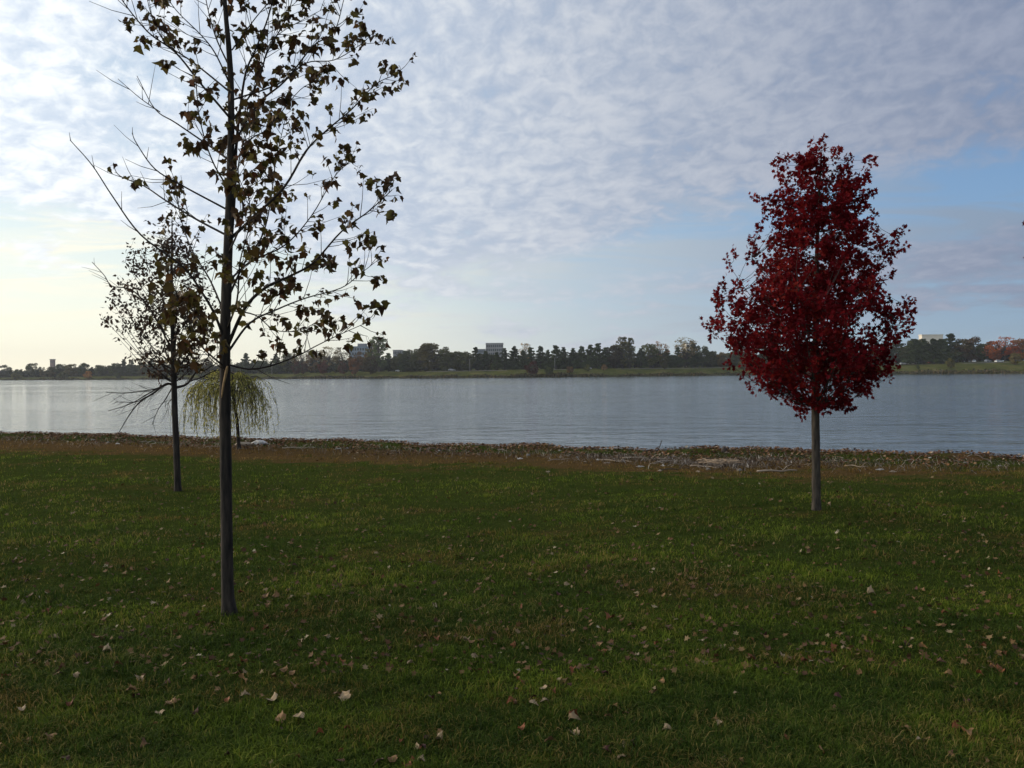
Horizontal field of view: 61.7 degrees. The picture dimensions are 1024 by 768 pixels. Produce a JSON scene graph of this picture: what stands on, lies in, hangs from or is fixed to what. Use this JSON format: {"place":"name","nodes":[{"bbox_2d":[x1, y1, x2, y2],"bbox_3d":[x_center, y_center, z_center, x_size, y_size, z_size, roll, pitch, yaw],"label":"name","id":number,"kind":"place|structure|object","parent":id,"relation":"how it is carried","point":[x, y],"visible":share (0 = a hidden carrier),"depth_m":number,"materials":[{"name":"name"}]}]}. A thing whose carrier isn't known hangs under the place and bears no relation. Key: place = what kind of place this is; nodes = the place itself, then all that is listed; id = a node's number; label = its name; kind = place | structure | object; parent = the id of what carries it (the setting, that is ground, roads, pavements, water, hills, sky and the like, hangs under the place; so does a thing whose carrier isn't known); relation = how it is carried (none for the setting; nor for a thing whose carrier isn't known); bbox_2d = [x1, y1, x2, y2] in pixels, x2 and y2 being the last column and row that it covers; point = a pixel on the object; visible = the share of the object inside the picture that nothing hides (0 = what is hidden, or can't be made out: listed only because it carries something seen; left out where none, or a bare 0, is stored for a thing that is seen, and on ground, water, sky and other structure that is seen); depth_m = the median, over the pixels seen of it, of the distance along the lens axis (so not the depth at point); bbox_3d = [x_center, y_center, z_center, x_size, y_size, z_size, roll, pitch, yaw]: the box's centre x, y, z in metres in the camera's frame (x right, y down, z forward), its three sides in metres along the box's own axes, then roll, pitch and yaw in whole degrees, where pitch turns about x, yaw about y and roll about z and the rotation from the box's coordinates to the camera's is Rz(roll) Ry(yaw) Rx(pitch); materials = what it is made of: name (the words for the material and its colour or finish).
{"place":"outdoors","nodes":[
{"label":"outdoors","id":0,"kind":"place"},
{"bbox_2d":[0,360,1023,767],"bbox_3d":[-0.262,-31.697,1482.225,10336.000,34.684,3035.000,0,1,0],"label":"ground","id":1,"kind":"structure","parent":0,"point":[126,458],"depth_m":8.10,"materials":[{"name":"plant"}]},
{"bbox_2d":[24,363,38,376],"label":"broadleaf tree","id":2,"kind":"object","parent":1,"relation":"on","point":[29,368],"visible":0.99,"depth_m":790.14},
{"bbox_2d":[46,367,55,376],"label":"broadleaf tree","id":3,"kind":"object","parent":1,"relation":"on","point":[50,373],"visible":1,"depth_m":766.48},
{"bbox_2d":[53,364,66,375],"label":"broadleaf tree","id":4,"kind":"object","parent":1,"relation":"on","point":[60,368],"visible":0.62,"depth_m":767.36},
{"bbox_2d":[63,364,78,376],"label":"broadleaf tree","id":5,"kind":"object","parent":1,"relation":"on","point":[71,369],"visible":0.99,"depth_m":745.29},
{"bbox_2d":[77,363,89,374],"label":"broadleaf tree","id":6,"kind":"object","parent":1,"relation":"on","point":[82,366],"visible":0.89,"depth_m":744.52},
{"bbox_2d":[83,371,91,377],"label":"shrub","id":7,"kind":"object","parent":1,"relation":"on","point":[87,374],"visible":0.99,"depth_m":695.00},
{"bbox_2d":[93,365,103,375],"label":"broadleaf tree","id":8,"kind":"object","parent":1,"relation":"on","point":[98,369],"visible":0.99,"depth_m":734.90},
{"bbox_2d":[102,365,111,375],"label":"broadleaf tree","id":9,"kind":"object","parent":1,"relation":"on","point":[105,371],"visible":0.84,"depth_m":732.22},
{"bbox_2d":[108,363,120,374],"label":"broadleaf tree","id":10,"kind":"object","parent":1,"relation":"on","point":[113,367],"visible":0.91,"depth_m":714.51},
{"bbox_2d":[115,359,128,375],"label":"pine tree","id":11,"kind":"object","parent":1,"relation":"on","point":[123,369],"visible":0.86,"depth_m":715.16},
{"bbox_2d":[124,360,137,375],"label":"pine tree","id":12,"kind":"object","parent":1,"relation":"on","point":[130,371],"visible":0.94,"depth_m":709.20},
{"bbox_2d":[135,362,146,375],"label":"broadleaf tree","id":13,"kind":"object","parent":1,"relation":"on","point":[139,372],"visible":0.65,"depth_m":695.60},
{"bbox_2d":[142,358,156,374],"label":"pine tree","id":14,"kind":"object","parent":1,"relation":"on","point":[151,369],"visible":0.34,"depth_m":693.27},
{"bbox_2d":[83,204,220,490],"bbox_3d":[-5.033,-0.515,12.308,1.572,4.165,1.808,-1,1,-44],"label":"young tree","id":15,"kind":"object","parent":1,"relation":"on","point":[171,345],"visible":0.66,"depth_m":12.25,"materials":[{"name":"green plant"}]},
{"bbox_2d":[199,358,212,373],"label":"broadleaf tree","id":16,"kind":"object","parent":1,"relation":"on","point":[207,371],"visible":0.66,"depth_m":650.83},
{"bbox_2d":[170,369,279,448],"bbox_3d":[-6.718,0.601,20.347,2.359,1.957,2.402,0,1,0],"label":"weeping willow","id":17,"kind":"object","parent":1,"relation":"on","point":[244,385],"visible":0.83,"depth_m":20.07,"materials":[{"name":"green plant"}]},
{"bbox_2d":[69,0,417,615],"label":"young tree","id":18,"kind":"object","parent":1,"relation":"on","point":[191,298],"visible":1,"depth_m":5.69,"materials":[{"name":"green plant"}]},
{"bbox_2d":[236,353,252,373],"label":"pine tree","id":19,"kind":"object","parent":1,"relation":"on","point":[245,362],"visible":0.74,"depth_m":629.14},
{"bbox_2d":[251,440,268,444],"bbox_3d":[-6.363,1.472,21.665,0.426,0.121,0.287,-1,1,-7],"label":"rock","id":20,"kind":"object","parent":1,"relation":"on","point":[262,442],"visible":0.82,"depth_m":21.59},
{"bbox_2d":[253,358,267,373],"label":"broadleaf tree","id":21,"kind":"object","parent":1,"relation":"on","point":[258,364],"visible":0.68,"depth_m":622.17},
{"bbox_2d":[266,354,282,373],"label":"pine tree","id":22,"kind":"object","parent":1,"relation":"on","point":[275,369],"visible":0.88,"depth_m":608.34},
{"bbox_2d":[275,710,285,722],"bbox_3d":[-1.074,1.532,3.952,0.068,0.046,0.048,0,1,22],"label":"fallen leaf","id":23,"kind":"object","parent":1,"relation":"on","point":[282,715],"visible":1,"depth_m":3.95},
{"bbox_2d":[279,352,298,373],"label":"broadleaf tree","id":24,"kind":"object","parent":1,"relation":"on","point":[286,358],"visible":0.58,"depth_m":605.04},
{"bbox_2d":[284,361,301,372],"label":"shrub","id":25,"kind":"object","parent":1,"relation":"on","point":[288,368],"visible":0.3,"depth_m":601.79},
{"bbox_2d":[291,362,299,374],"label":"broadleaf tree","id":26,"kind":"object","parent":1,"relation":"on","point":[296,370],"visible":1,"depth_m":570.50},
{"bbox_2d":[292,350,307,365],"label":"broadleaf tree","id":27,"kind":"object","parent":1,"relation":"on","point":[301,357],"visible":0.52,"depth_m":598.06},
{"bbox_2d":[300,363,308,373],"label":"broadleaf tree","id":28,"kind":"object","parent":1,"relation":"on","point":[304,367],"visible":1,"depth_m":566.26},
{"bbox_2d":[303,351,326,372],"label":"broadleaf tree","id":29,"kind":"object","parent":1,"relation":"on","point":[310,360],"visible":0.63,"depth_m":592.01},
{"bbox_2d":[317,360,329,373],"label":"broadleaf tree","id":30,"kind":"object","parent":1,"relation":"on","point":[325,367],"visible":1,"depth_m":555.50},
{"bbox_2d":[315,362,333,372],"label":"shrub","id":31,"kind":"object","parent":1,"relation":"on","point":[331,368],"visible":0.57,"depth_m":586.19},
{"bbox_2d":[318,346,339,372],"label":"broadleaf tree","id":32,"kind":"object","parent":1,"relation":"on","point":[329,359],"visible":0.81,"depth_m":586.86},
{"bbox_2d":[332,347,351,365],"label":"broadleaf tree","id":33,"kind":"object","parent":1,"relation":"on","point":[340,356],"visible":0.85,"depth_m":581.33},
{"bbox_2d":[337,361,347,373],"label":"broadleaf tree","id":34,"kind":"object","parent":1,"relation":"on","point":[341,368],"visible":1,"depth_m":540.93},
{"bbox_2d":[339,690,350,700],"bbox_3d":[-0.826,1.528,4.231,0.064,0.026,0.071,-35,38,-13],"label":"fallen leaf","id":35,"kind":"object","parent":1,"relation":"on","point":[345,694],"visible":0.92,"depth_m":4.23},
{"bbox_2d":[348,359,360,373],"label":"broadleaf tree","id":36,"kind":"object","parent":1,"relation":"on","point":[354,362],"visible":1,"depth_m":534.60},
{"bbox_2d":[347,351,362,371],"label":"broadleaf tree","id":37,"kind":"object","parent":1,"relation":"on","point":[357,358],"visible":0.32,"depth_m":574.10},
{"bbox_2d":[349,344,369,358],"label":"office building","id":38,"kind":"structure","parent":1,"relation":"on","point":[360,348],"depth_m":689.69,"materials":[{"name":"grey concrete"}]},
{"bbox_2d":[364,342,373,363],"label":"broadleaf tree","id":39,"kind":"object","parent":1,"relation":"on","point":[370,349],"visible":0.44,"depth_m":560.65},
{"bbox_2d":[360,356,378,373],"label":"broadleaf tree","id":40,"kind":"object","parent":1,"relation":"on","point":[371,368],"visible":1,"depth_m":523.68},
{"bbox_2d":[368,336,390,371],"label":"broadleaf tree","id":41,"kind":"object","parent":1,"relation":"on","point":[376,350],"visible":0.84,"depth_m":552.32,"materials":[{"name":"plant"}]},
{"bbox_2d":[380,353,391,371],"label":"pine tree","id":42,"kind":"object","parent":1,"relation":"on","point":[387,366],"visible":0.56,"depth_m":562.07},
{"bbox_2d":[390,353,402,371],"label":"broadleaf tree","id":43,"kind":"object","parent":1,"relation":"on","point":[394,360],"visible":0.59,"depth_m":548.80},
{"bbox_2d":[396,351,412,371],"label":"pine tree","id":44,"kind":"object","parent":1,"relation":"on","point":[403,366],"visible":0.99,"depth_m":540.75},
{"bbox_2d":[400,349,419,371],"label":"broadleaf tree","id":45,"kind":"object","parent":1,"relation":"on","point":[409,351],"visible":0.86,"depth_m":541.37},
{"bbox_2d":[410,349,430,370],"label":"broadleaf tree","id":46,"kind":"object","parent":1,"relation":"on","point":[418,365],"visible":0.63,"depth_m":538.13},
{"bbox_2d":[416,343,448,370],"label":"broadleaf tree","id":47,"kind":"object","parent":1,"relation":"on","point":[427,351],"visible":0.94,"depth_m":530.79,"materials":[{"name":"plant"}]},
{"bbox_2d":[436,347,455,370],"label":"broadleaf tree","id":48,"kind":"object","parent":1,"relation":"on","point":[445,359],"visible":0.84,"depth_m":527.36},
{"bbox_2d":[448,351,465,370],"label":"broadleaf tree","id":49,"kind":"object","parent":1,"relation":"on","point":[456,363],"visible":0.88,"depth_m":521.92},
{"bbox_2d":[460,351,476,370],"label":"broadleaf tree","id":50,"kind":"object","parent":1,"relation":"on","point":[466,366],"visible":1,"depth_m":517.37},
{"bbox_2d":[469,347,480,370],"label":"pine tree","id":51,"kind":"object","parent":1,"relation":"on","point":[474,353],"visible":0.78,"depth_m":523.52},
{"bbox_2d":[478,351,491,369],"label":"pine tree","id":52,"kind":"object","parent":1,"relation":"on","point":[485,356],"visible":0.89,"depth_m":519.16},
{"bbox_2d":[486,343,503,360],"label":"office building","id":53,"kind":"structure","parent":1,"relation":"on","point":[492,348],"depth_m":779.58,"materials":[{"name":"white concrete"}]},
{"bbox_2d":[490,352,503,369],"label":"pine tree","id":54,"kind":"object","parent":1,"relation":"on","point":[495,364],"visible":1,"depth_m":499.90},
{"bbox_2d":[498,348,514,369],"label":"pine tree","id":55,"kind":"object","parent":1,"relation":"on","point":[504,356],"visible":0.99,"depth_m":499.98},
{"bbox_2d":[0,431,1023,469],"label":"leaf litter","id":56,"kind":"object","parent":1,"relation":"on","point":[784,449],"visible":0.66,"depth_m":19.21,"materials":[{"name":"plant"}]},
{"bbox_2d":[0,368,1023,379],"bbox_3d":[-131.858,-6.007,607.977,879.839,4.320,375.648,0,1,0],"label":"reeds","id":57,"kind":"object","parent":1,"relation":"on","point":[939,371],"visible":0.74,"depth_m":475.37,"materials":[{"name":"plant"}]},
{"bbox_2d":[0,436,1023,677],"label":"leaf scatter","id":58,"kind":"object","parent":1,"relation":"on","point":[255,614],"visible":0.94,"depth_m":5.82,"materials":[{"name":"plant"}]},
{"bbox_2d":[505,346,519,369],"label":"pine tree","id":59,"kind":"object","parent":1,"relation":"on","point":[513,356],"visible":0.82,"depth_m":507.09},
{"bbox_2d":[2,432,1023,474],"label":"driftwood chips","id":60,"kind":"object","parent":1,"relation":"on","point":[689,462],"visible":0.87,"depth_m":16.63,"materials":[{"name":"wood"}]},
{"bbox_2d":[514,350,530,368],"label":"pine tree","id":61,"kind":"object","parent":1,"relation":"on","point":[522,359],"visible":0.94,"depth_m":503.16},
{"bbox_2d":[518,343,529,359],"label":"broadleaf tree","id":62,"kind":"object","parent":1,"relation":"on","point":[525,346],"visible":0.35,"depth_m":534.78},
{"bbox_2d":[524,361,538,373],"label":"broadleaf tree","id":63,"kind":"object","parent":1,"relation":"on","point":[531,370],"visible":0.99,"depth_m":463.14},
{"bbox_2d":[525,347,538,367],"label":"pine tree","id":64,"kind":"object","parent":1,"relation":"on","point":[530,354],"visible":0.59,"depth_m":518.62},
{"bbox_2d":[535,346,545,368],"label":"pine tree","id":65,"kind":"object","parent":1,"relation":"on","point":[540,354],"visible":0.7,"depth_m":519.96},
{"bbox_2d":[540,350,552,368],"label":"pine tree","id":66,"kind":"object","parent":1,"relation":"on","point":[547,358],"visible":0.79,"depth_m":513.47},
{"bbox_2d":[544,345,566,368],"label":"pine tree","id":67,"kind":"object","parent":1,"relation":"on","point":[553,360],"visible":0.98,"depth_m":508.54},
{"bbox_2d":[561,347,573,368],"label":"pine tree","id":68,"kind":"object","parent":1,"relation":"on","point":[564,353],"visible":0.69,"depth_m":523.66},
{"bbox_2d":[568,348,577,368],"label":"pine tree","id":69,"kind":"object","parent":1,"relation":"on","point":[573,353],"visible":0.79,"depth_m":525.61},
{"bbox_2d":[568,711,580,719],"bbox_3d":[0.283,1.516,3.910,0.062,0.045,0.036,0,1,15],"label":"fallen leaf","id":70,"kind":"object","parent":1,"relation":"on","point":[572,714],"visible":0.96,"depth_m":3.92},
{"bbox_2d":[571,346,590,368],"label":"pine tree","id":71,"kind":"object","parent":1,"relation":"on","point":[578,362],"visible":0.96,"depth_m":519.20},
{"bbox_2d":[584,344,599,367],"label":"pine tree","id":72,"kind":"object","parent":1,"relation":"on","point":[589,351],"visible":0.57,"depth_m":528.66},
{"bbox_2d":[589,343,609,368],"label":"pine tree","id":73,"kind":"object","parent":1,"relation":"on","point":[596,356],"visible":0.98,"depth_m":515.91,"materials":[{"name":"plant"}]},
{"bbox_2d":[598,347,611,367],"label":"pine tree","id":74,"kind":"object","parent":1,"relation":"on","point":[606,354],"visible":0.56,"depth_m":531.52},
{"bbox_2d":[605,345,623,367],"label":"broadleaf tree","id":75,"kind":"object","parent":1,"relation":"on","point":[614,359],"visible":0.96,"depth_m":527.18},
{"bbox_2d":[614,337,631,367],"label":"broadleaf tree","id":76,"kind":"object","parent":1,"relation":"on","point":[623,346],"visible":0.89,"depth_m":530.45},
{"bbox_2d":[624,338,637,367],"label":"broadleaf tree","id":77,"kind":"object","parent":1,"relation":"on","point":[631,349],"visible":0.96,"depth_m":531.92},
{"bbox_2d":[634,348,647,367],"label":"pine tree","id":78,"kind":"object","parent":1,"relation":"on","point":[639,359],"visible":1,"depth_m":534.81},
{"bbox_2d":[641,343,661,367],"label":"broadleaf tree","id":79,"kind":"object","parent":1,"relation":"on","point":[650,353],"visible":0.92,"depth_m":535.72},
{"bbox_2d":[653,341,669,367],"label":"broadleaf tree","id":80,"kind":"object","parent":1,"relation":"on","point":[661,350],"visible":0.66,"depth_m":539.46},
{"bbox_2d":[659,352,669,369],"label":"broadleaf tree","id":81,"kind":"object","parent":1,"relation":"on","point":[665,360],"visible":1,"depth_m":511.10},
{"bbox_2d":[659,349,676,367],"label":"pine tree","id":82,"kind":"object","parent":1,"relation":"on","point":[670,363],"visible":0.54,"depth_m":541.78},
{"bbox_2d":[671,347,685,367],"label":"pine tree","id":83,"kind":"object","parent":1,"relation":"on","point":[681,361],"visible":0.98,"depth_m":543.44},
{"bbox_2d":[673,337,696,367],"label":"broadleaf tree","id":84,"kind":"object","parent":1,"relation":"on","point":[684,351],"visible":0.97,"depth_m":545.14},
{"bbox_2d":[686,342,703,367],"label":"pine tree","id":85,"kind":"object","parent":1,"relation":"on","point":[693,360],"visible":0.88,"depth_m":547.21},
{"bbox_2d":[695,345,710,367],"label":"broadleaf tree","id":86,"kind":"object","parent":1,"relation":"on","point":[704,352],"visible":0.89,"depth_m":549.21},
{"bbox_2d":[705,351,717,366],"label":"broadleaf tree","id":87,"kind":"object","parent":1,"relation":"on","point":[712,358],"visible":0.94,"depth_m":550.86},
{"bbox_2d":[696,458,746,464],"bbox_3d":[3.867,1.447,15.863,0.976,0.141,1.000,0,1,18],"label":"straw heap","id":88,"kind":"object","parent":1,"relation":"on","point":[723,461],"visible":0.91,"depth_m":15.76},
{"bbox_2d":[716,352,727,366],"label":"broadleaf tree","id":89,"kind":"object","parent":1,"relation":"on","point":[720,361],"visible":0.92,"depth_m":554.49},
{"bbox_2d":[726,349,740,365],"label":"pine tree","id":90,"kind":"object","parent":1,"relation":"on","point":[735,359],"visible":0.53,"depth_m":557.59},
{"bbox_2d":[757,465,796,471],"bbox_3d":[4.491,1.430,14.495,0.755,0.113,0.084,-1,1,-13],"label":"log","id":91,"kind":"object","parent":1,"relation":"on","point":[783,470],"visible":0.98,"depth_m":14.46,"materials":[{"name":"grey wood"}]},
{"bbox_2d":[700,133,917,510],"bbox_3d":[3.470,-0.698,9.938,2.270,4.371,2.328,0,1,41],"label":"red maple","id":92,"kind":"object","parent":1,"relation":"on","point":[815,301],"visible":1,"depth_m":9.67,"materials":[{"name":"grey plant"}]},
{"bbox_2d":[887,339,906,363],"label":"pine tree","id":93,"kind":"object","parent":1,"relation":"on","point":[895,350],"visible":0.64,"depth_m":528.17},
{"bbox_2d":[898,340,910,363],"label":"broadleaf tree","id":94,"kind":"object","parent":1,"relation":"on","point":[902,350],"visible":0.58,"depth_m":524.68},
{"bbox_2d":[901,339,925,364],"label":"pine tree","id":95,"kind":"object","parent":1,"relation":"on","point":[912,353],"visible":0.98,"depth_m":503.64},
{"bbox_2d":[912,339,932,363],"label":"pine tree","id":96,"kind":"object","parent":1,"relation":"on","point":[923,346],"visible":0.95,"depth_m":500.66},
{"bbox_2d":[919,334,943,342],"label":"warehouse","id":97,"kind":"structure","parent":1,"relation":"on","point":[927,337],"depth_m":619.67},
{"bbox_2d":[918,338,948,363],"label":"pine tree","id":98,"kind":"object","parent":1,"relation":"on","point":[933,344],"visible":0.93,"depth_m":497.28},
{"bbox_2d":[929,339,955,363],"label":"pine tree","id":99,"kind":"object","parent":1,"relation":"on","point":[944,348],"visible":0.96,"depth_m":494.49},
{"bbox_2d":[945,358,954,366],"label":"shrub","id":100,"kind":"object","parent":1,"relation":"on","point":[950,361],"visible":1,"depth_m":468.81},
{"bbox_2d":[945,333,970,360],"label":"pine tree","id":101,"kind":"object","parent":1,"relation":"on","point":[950,339],"visible":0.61,"depth_m":510.26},
{"bbox_2d":[951,339,976,361],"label":"broadleaf tree","id":102,"kind":"object","parent":1,"relation":"on","point":[966,344],"visible":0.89,"depth_m":506.51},
{"bbox_2d":[958,336,982,361],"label":"broadleaf tree","id":103,"kind":"object","parent":1,"relation":"on","point":[972,340],"visible":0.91,"depth_m":504.76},
{"bbox_2d":[974,343,989,361],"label":"broadleaf tree","id":104,"kind":"object","parent":1,"relation":"on","point":[982,356],"visible":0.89,"depth_m":501.92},
{"bbox_2d":[982,340,1002,360],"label":"broadleaf tree","id":105,"kind":"object","parent":1,"relation":"on","point":[994,355],"visible":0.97,"depth_m":498.50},
{"bbox_2d":[994,336,1016,360],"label":"broadleaf tree","id":106,"kind":"object","parent":1,"relation":"on","point":[1003,344],"visible":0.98,"depth_m":495.78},
{"bbox_2d":[1004,341,1021,360],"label":"broadleaf tree","id":107,"kind":"object","parent":1,"relation":"on","point":[1008,348],"visible":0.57,"depth_m":492.61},
{"bbox_2d":[1009,353,1022,364],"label":"broadleaf tree","id":108,"kind":"object","parent":1,"relation":"on","point":[1015,357],"visible":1,"depth_m":455.00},
{"bbox_2d":[1010,338,1023,360],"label":"broadleaf tree","id":109,"kind":"object","parent":1,"relation":"on","point":[1019,341],"visible":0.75,"depth_m":490.86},
{"bbox_2d":[0,374,1023,456],"bbox_3d":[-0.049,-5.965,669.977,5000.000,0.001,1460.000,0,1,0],"label":"lake water","id":110,"kind":"structure","parent":0,"point":[925,413],"depth_m":47.38,"materials":[{"name":"grey liquid"}]},
{"bbox_2d":[0,0,1023,370],"label":"sky","id":111,"kind":"structure","parent":0,"point":[575,174],"materials":[{"name":"blue"}]},
{"bbox_2d":[427,362,1005,371],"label":"road","id":112,"kind":"structure","parent":0,"point":[671,368],"depth_m":508.12,"materials":[{"name":"asphalt"}]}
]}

